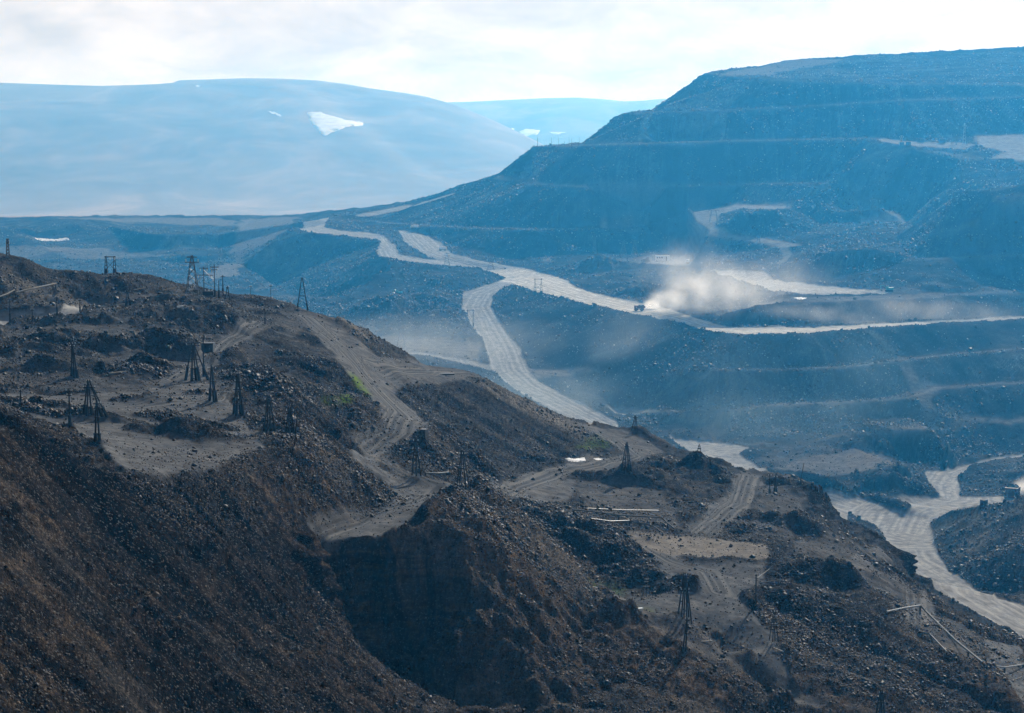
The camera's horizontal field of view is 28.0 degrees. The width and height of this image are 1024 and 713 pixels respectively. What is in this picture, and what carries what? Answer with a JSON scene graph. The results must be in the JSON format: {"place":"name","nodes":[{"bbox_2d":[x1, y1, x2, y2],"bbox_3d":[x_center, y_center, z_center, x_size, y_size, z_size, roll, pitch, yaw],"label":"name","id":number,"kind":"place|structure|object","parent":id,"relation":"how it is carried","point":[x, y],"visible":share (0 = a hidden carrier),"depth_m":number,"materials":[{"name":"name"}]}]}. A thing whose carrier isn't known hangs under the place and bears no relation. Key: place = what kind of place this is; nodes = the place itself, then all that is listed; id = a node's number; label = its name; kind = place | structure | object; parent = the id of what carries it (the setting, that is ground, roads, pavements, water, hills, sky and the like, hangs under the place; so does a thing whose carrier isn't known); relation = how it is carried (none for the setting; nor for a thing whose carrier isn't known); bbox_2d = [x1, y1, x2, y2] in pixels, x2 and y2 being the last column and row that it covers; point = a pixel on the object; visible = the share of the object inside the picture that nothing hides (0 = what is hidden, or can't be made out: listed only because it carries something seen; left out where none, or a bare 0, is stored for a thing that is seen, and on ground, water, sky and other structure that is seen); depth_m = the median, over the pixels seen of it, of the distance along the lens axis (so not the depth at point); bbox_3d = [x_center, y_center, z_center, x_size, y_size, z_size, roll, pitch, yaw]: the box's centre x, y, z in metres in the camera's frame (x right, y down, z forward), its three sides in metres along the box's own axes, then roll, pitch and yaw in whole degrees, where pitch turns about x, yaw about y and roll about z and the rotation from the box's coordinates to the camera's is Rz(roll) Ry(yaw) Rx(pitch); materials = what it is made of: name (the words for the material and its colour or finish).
{"place":"outdoors","nodes":[
{"label":"outdoors","id":0,"kind":"place"},
{"bbox_2d":[0,78,542,216],"bbox_3d":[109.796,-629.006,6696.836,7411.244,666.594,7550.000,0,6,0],"label":"mountain","id":1,"kind":"structure","parent":0,"point":[233,146],"depth_m":7504.66,"materials":[{"name":"blue stone"}]},
{"bbox_2d":[307,111,362,135],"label":"snow patch","id":2,"kind":"object","parent":1,"relation":"on","point":[324,124],"visible":1,"depth_m":7919.22,"materials":[{"name":"white snow"}]},
{"bbox_2d":[0,181,1023,712],"bbox_3d":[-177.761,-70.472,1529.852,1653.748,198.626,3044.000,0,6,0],"label":"ground","id":3,"kind":"structure","parent":0,"point":[384,573],"depth_m":476.91,"materials":[{"name":"soil"}]},
{"bbox_2d":[6,238,9,258],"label":"lattice pylon","id":4,"kind":"object","parent":3,"relation":"on","point":[8,250],"visible":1,"depth_m":670.10,"materials":[{"name":"metal"}]},
{"bbox_2d":[8,300,10,323],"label":"power pole","id":5,"kind":"object","parent":3,"relation":"on","point":[9,301],"visible":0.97,"depth_m":608.16,"materials":[{"name":"brown wood"}]},
{"bbox_2d":[19,389,22,406],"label":"power pole","id":6,"kind":"object","parent":3,"relation":"on","point":[20,402],"visible":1,"depth_m":445.98,"materials":[{"name":"brown wood"}]},
{"bbox_2d":[15,283,56,297],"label":"pipeline","id":7,"kind":"object","parent":3,"relation":"on","point":[55,284],"visible":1,"depth_m":649.98,"materials":[{"name":"metal"}]},
{"bbox_2d":[36,238,68,240],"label":"snow patch","id":8,"kind":"object","parent":3,"relation":"on","point":[59,239],"visible":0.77,"depth_m":2571.74,"materials":[{"name":"white snow"}]},
{"bbox_2d":[55,296,57,315],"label":"power pole","id":9,"kind":"object","parent":3,"relation":"on","point":[56,297],"visible":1,"depth_m":601.60,"materials":[{"name":"brown wood"}]},
{"bbox_2d":[66,388,71,426],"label":"power pole","id":10,"kind":"object","parent":3,"relation":"on","point":[69,415],"visible":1,"depth_m":426.09,"materials":[{"name":"brown wood"}]},
{"bbox_2d":[69,342,78,377],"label":"power pole","id":11,"kind":"object","parent":3,"relation":"on","point":[74,371],"visible":1,"depth_m":504.79,"materials":[{"name":"brown wood"}]},
{"bbox_2d":[80,379,108,417],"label":"power pole","id":12,"kind":"object","parent":3,"relation":"on","point":[86,407],"visible":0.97,"depth_m":444.43,"materials":[{"name":"brown wood"}]},
{"bbox_2d":[93,398,100,441],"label":"power pole","id":13,"kind":"object","parent":3,"relation":"on","point":[97,436],"visible":1,"depth_m":401.04,"materials":[{"name":"brown wood"}]},
{"bbox_2d":[104,256,115,273],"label":"frame pylon","id":14,"kind":"object","parent":3,"relation":"on","point":[106,270],"visible":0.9,"depth_m":703.24,"materials":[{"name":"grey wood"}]},
{"bbox_2d":[125,291,130,305],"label":"power pole","id":15,"kind":"object","parent":3,"relation":"on","point":[126,300],"visible":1,"depth_m":653.64,"materials":[{"name":"brown wood"}]},
{"bbox_2d":[185,255,199,295],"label":"lattice pylon","id":16,"kind":"object","parent":3,"relation":"on","point":[194,269],"visible":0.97,"depth_m":683.21,"materials":[{"name":"grey metal"}]},
{"bbox_2d":[184,341,209,380],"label":"power pole","id":17,"kind":"object","parent":3,"relation":"on","point":[195,368],"visible":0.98,"depth_m":515.84,"materials":[{"name":"brown wood"}]},
{"bbox_2d":[200,335,205,376],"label":"power pole","id":18,"kind":"object","parent":3,"relation":"on","point":[203,374],"visible":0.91,"depth_m":523.49,"materials":[{"name":"brown wood"}]},
{"bbox_2d":[190,264,219,297],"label":"substation","id":19,"kind":"object","parent":3,"relation":"on","point":[205,292],"visible":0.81,"depth_m":696.81,"materials":[{"name":"metal"}]},
{"bbox_2d":[201,342,214,353],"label":"service cabin","id":20,"kind":"object","parent":3,"relation":"on","point":[209,347],"visible":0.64,"depth_m":560.95,"materials":[{"name":"metal"}]},
{"bbox_2d":[207,364,217,402],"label":"power pole","id":21,"kind":"object","parent":3,"relation":"on","point":[212,391],"visible":1,"depth_m":479.50,"materials":[{"name":"brown wood"}]},
{"bbox_2d":[224,286,230,299],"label":"power pole","id":22,"kind":"object","parent":3,"relation":"on","point":[227,287],"visible":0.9,"depth_m":697.94,"materials":[{"name":"brown wood"}]},
{"bbox_2d":[232,372,244,415],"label":"power pole","id":23,"kind":"object","parent":3,"relation":"on","point":[237,389],"visible":1,"depth_m":469.75,"materials":[{"name":"brown wood"}]},
{"bbox_2d":[262,395,276,431],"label":"power pole","id":24,"kind":"object","parent":3,"relation":"on","point":[267,426],"visible":0.93,"depth_m":454.76,"materials":[{"name":"brown wood"}]},
{"bbox_2d":[284,407,295,433],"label":"power pole","id":25,"kind":"object","parent":3,"relation":"on","point":[289,429],"visible":0.99,"depth_m":458.42,"materials":[{"name":"brown wood"}]},
{"bbox_2d":[294,414,297,445],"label":"power pole","id":26,"kind":"object","parent":3,"relation":"on","point":[295,431],"visible":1,"depth_m":440.76,"materials":[{"name":"brown wood"}]},
{"bbox_2d":[297,277,308,310],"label":"frame pylon","id":27,"kind":"object","parent":3,"relation":"on","point":[305,294],"visible":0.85,"depth_m":705.97,"materials":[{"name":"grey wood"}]},
{"bbox_2d":[396,327,405,346],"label":"lattice pylon","id":28,"kind":"object","parent":3,"relation":"on","point":[400,335],"visible":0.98,"depth_m":1466.62,"materials":[{"name":"metal"}]},
{"bbox_2d":[411,436,420,475],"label":"power pole","id":29,"kind":"object","parent":3,"relation":"on","point":[415,450],"visible":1,"depth_m":495.24,"materials":[{"name":"brown wood"}]},
{"bbox_2d":[419,428,427,436],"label":"service cabin","id":30,"kind":"object","parent":3,"relation":"on","point":[423,432],"visible":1,"depth_m":547.17,"materials":[{"name":"metal"}]},
{"bbox_2d":[425,472,459,478],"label":"pipeline","id":31,"kind":"object","parent":3,"relation":"on","point":[449,473],"visible":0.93,"depth_m":529.12,"materials":[{"name":"metal"}]},
{"bbox_2d":[457,450,469,488],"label":"power pole","id":32,"kind":"object","parent":3,"relation":"on","point":[462,454],"visible":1,"depth_m":464.60,"materials":[{"name":"brown wood"}]},
{"bbox_2d":[466,309,474,326],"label":"frame pylon","id":33,"kind":"object","parent":3,"relation":"on","point":[467,310],"visible":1,"depth_m":1537.60,"materials":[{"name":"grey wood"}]},
{"bbox_2d":[0,258,1023,712],"bbox_3d":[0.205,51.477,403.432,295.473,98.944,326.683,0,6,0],"label":"rubble","id":34,"kind":"object","parent":3,"relation":"on","point":[468,617],"visible":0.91,"depth_m":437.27,"materials":[{"name":"stone"}]},
{"bbox_2d":[1,46,1023,316],"bbox_3d":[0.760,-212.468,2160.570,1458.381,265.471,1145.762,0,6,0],"label":"rubble","id":35,"kind":"object","parent":3,"relation":"on","point":[533,262],"visible":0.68,"depth_m":1994.92,"materials":[{"name":"stone"}]},
{"bbox_2d":[534,278,542,294],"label":"frame pylon","id":36,"kind":"object","parent":3,"relation":"on","point":[541,292],"visible":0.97,"depth_m":1636.79,"materials":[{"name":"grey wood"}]},
{"bbox_2d":[565,457,585,461],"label":"snow patch","id":37,"kind":"object","parent":3,"relation":"on","point":[576,459],"visible":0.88,"depth_m":652.19,"materials":[{"name":"white snow"}]},
{"bbox_2d":[588,508,658,511],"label":"pipeline","id":38,"kind":"object","parent":3,"relation":"on","point":[623,509],"visible":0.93,"depth_m":565.65,"materials":[{"name":"metal"}]},
{"bbox_2d":[573,509,675,529],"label":"pipeline","id":39,"kind":"object","parent":3,"relation":"on","point":[618,515],"visible":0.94,"depth_m":546.83,"materials":[{"name":"metal"}]},
{"bbox_2d":[620,442,632,473],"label":"power pole","id":40,"kind":"object","parent":3,"relation":"on","point":[629,465],"visible":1,"depth_m":617.76,"materials":[{"name":"brown wood"}]},
{"bbox_2d":[590,518,662,533],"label":"pipeline","id":41,"kind":"object","parent":3,"relation":"on","point":[626,520],"visible":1,"depth_m":539.60,"materials":[{"name":"metal"}]},
{"bbox_2d":[631,416,637,429],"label":"power pole","id":42,"kind":"object","parent":3,"relation":"on","point":[635,419],"visible":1,"depth_m":754.14,"materials":[{"name":"brown wood"}]},
{"bbox_2d":[642,578,650,596],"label":"power pole","id":43,"kind":"object","parent":3,"relation":"on","point":[646,581],"visible":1,"depth_m":484.26,"materials":[{"name":"brown wood"}]},
{"bbox_2d":[285,184,1023,593],"bbox_3d":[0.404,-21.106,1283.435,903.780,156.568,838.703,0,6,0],"label":"rubble","id":44,"kind":"object","parent":3,"relation":"on","point":[871,422],"visible":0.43,"depth_m":1306.92,"materials":[{"name":"grey stone"}]},
{"bbox_2d":[655,255,669,260],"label":"site trailer","id":45,"kind":"object","parent":3,"relation":"on","point":[662,257],"visible":1,"depth_m":1837.47,"materials":[{"name":"white paint"}]},
{"bbox_2d":[677,572,692,623],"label":"power pole","id":46,"kind":"object","parent":3,"relation":"on","point":[685,589],"visible":0.97,"depth_m":454.69,"materials":[{"name":"brown wood"}]},
{"bbox_2d":[681,617,688,651],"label":"power pole","id":47,"kind":"object","parent":3,"relation":"on","point":[684,648],"visible":1,"depth_m":439.92,"materials":[{"name":"brown wood"}]},
{"bbox_2d":[755,574,756,603],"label":"power pole","id":48,"kind":"object","parent":3,"relation":"on","point":[756,589],"visible":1,"depth_m":479.30,"materials":[{"name":"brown wood"}]},
{"bbox_2d":[768,474,770,493],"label":"power pole","id":49,"kind":"object","parent":3,"relation":"on","point":[769,489],"visible":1,"depth_m":657.16,"materials":[{"name":"brown wood"}]},
{"bbox_2d":[769,609,778,641],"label":"power pole","id":50,"kind":"object","parent":3,"relation":"on","point":[773,618],"visible":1,"depth_m":457.58,"materials":[{"name":"brown wood"}]},
{"bbox_2d":[773,475,777,491],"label":"power pole","id":51,"kind":"object","parent":3,"relation":"on","point":[774,488],"visible":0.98,"depth_m":668.31,"materials":[{"name":"brown wood"}]},
{"bbox_2d":[876,689,885,712],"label":"power pole","id":52,"kind":"object","parent":3,"relation":"on","point":[881,701],"visible":1,"depth_m":438.80,"materials":[{"name":"brown wood"}]},
{"bbox_2d":[918,630,947,653],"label":"pipeline","id":53,"kind":"object","parent":3,"relation":"on","point":[919,631],"visible":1,"depth_m":490.39,"materials":[{"name":"metal"}]},
{"bbox_2d":[886,605,982,662],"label":"pipeline","id":54,"kind":"object","parent":3,"relation":"on","point":[953,638],"visible":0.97,"depth_m":500.68,"materials":[{"name":"metal"}]},
{"bbox_2d":[983,663,1023,672],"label":"pipeline","id":55,"kind":"object","parent":3,"relation":"on","point":[1004,667],"visible":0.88,"depth_m":492.79,"materials":[{"name":"metal"}]},
{"bbox_2d":[0,136,1023,636],"bbox_3d":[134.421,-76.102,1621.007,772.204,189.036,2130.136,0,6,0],"label":"haul road","id":56,"kind":"structure","parent":0,"point":[910,532],"depth_m":1382.15,"materials":[{"name":"grey gravel"}]},
{"bbox_2d":[634,305,644,310],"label":"haul truck","id":57,"kind":"object","parent":56,"relation":"on","point":[642,307],"visible":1,"depth_m":1494.44,"materials":[{"name":"blue metal"}]},
{"bbox_2d":[880,285,893,291],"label":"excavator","id":58,"kind":"object","parent":56,"relation":"on","point":[889,289],"visible":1,"depth_m":1514.73,"materials":[{"name":"metal"}]},
{"bbox_2d":[955,126,968,144],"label":"lattice pylon","id":59,"kind":"object","parent":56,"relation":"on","point":[962,134],"visible":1,"depth_m":2027.84,"materials":[{"name":"metal"}]},
{"bbox_2d":[1004,484,1020,498],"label":"haul truck","id":60,"kind":"object","parent":56,"relation":"on","point":[1011,490],"visible":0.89,"depth_m":1096.84,"materials":[{"name":"blue metal"}]},
{"bbox_2d":[0,0,1023,101],"label":"sky","id":61,"kind":"structure","parent":0,"point":[442,50],"materials":[{"name":"white"}]},
{"bbox_2d":[447,98,666,144],"bbox_3d":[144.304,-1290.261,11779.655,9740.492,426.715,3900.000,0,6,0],"label":"mountain","id":62,"kind":"structure","parent":0,"point":[579,120],"depth_m":12223.93,"materials":[{"name":"blue stone"}]},
{"bbox_2d":[519,129,539,135],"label":"snow patch","id":63,"kind":"object","parent":62,"relation":"on","point":[526,132],"visible":0.92,"depth_m":11570.11,"materials":[{"name":"white snow"}]},
{"bbox_2d":[641,257,649,261],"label":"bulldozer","id":64,"kind":"object","parent":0,"point":[646,260],"visible":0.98,"depth_m":1825.14,"materials":[{"name":"metal"}]},
{"bbox_2d":[350,47,1023,237],"bbox_3d":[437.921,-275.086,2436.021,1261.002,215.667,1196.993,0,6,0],"label":"spoil hill","id":65,"kind":"structure","parent":0,"point":[673,202],"depth_m":2064.76,"materials":[{"name":"blue stone"}]},
{"bbox_2d":[502,280,1023,528],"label":"pit wall","id":66,"kind":"structure","parent":0,"point":[1006,418],"depth_m":1326.30,"materials":[{"name":"grey stone"}]}
]}

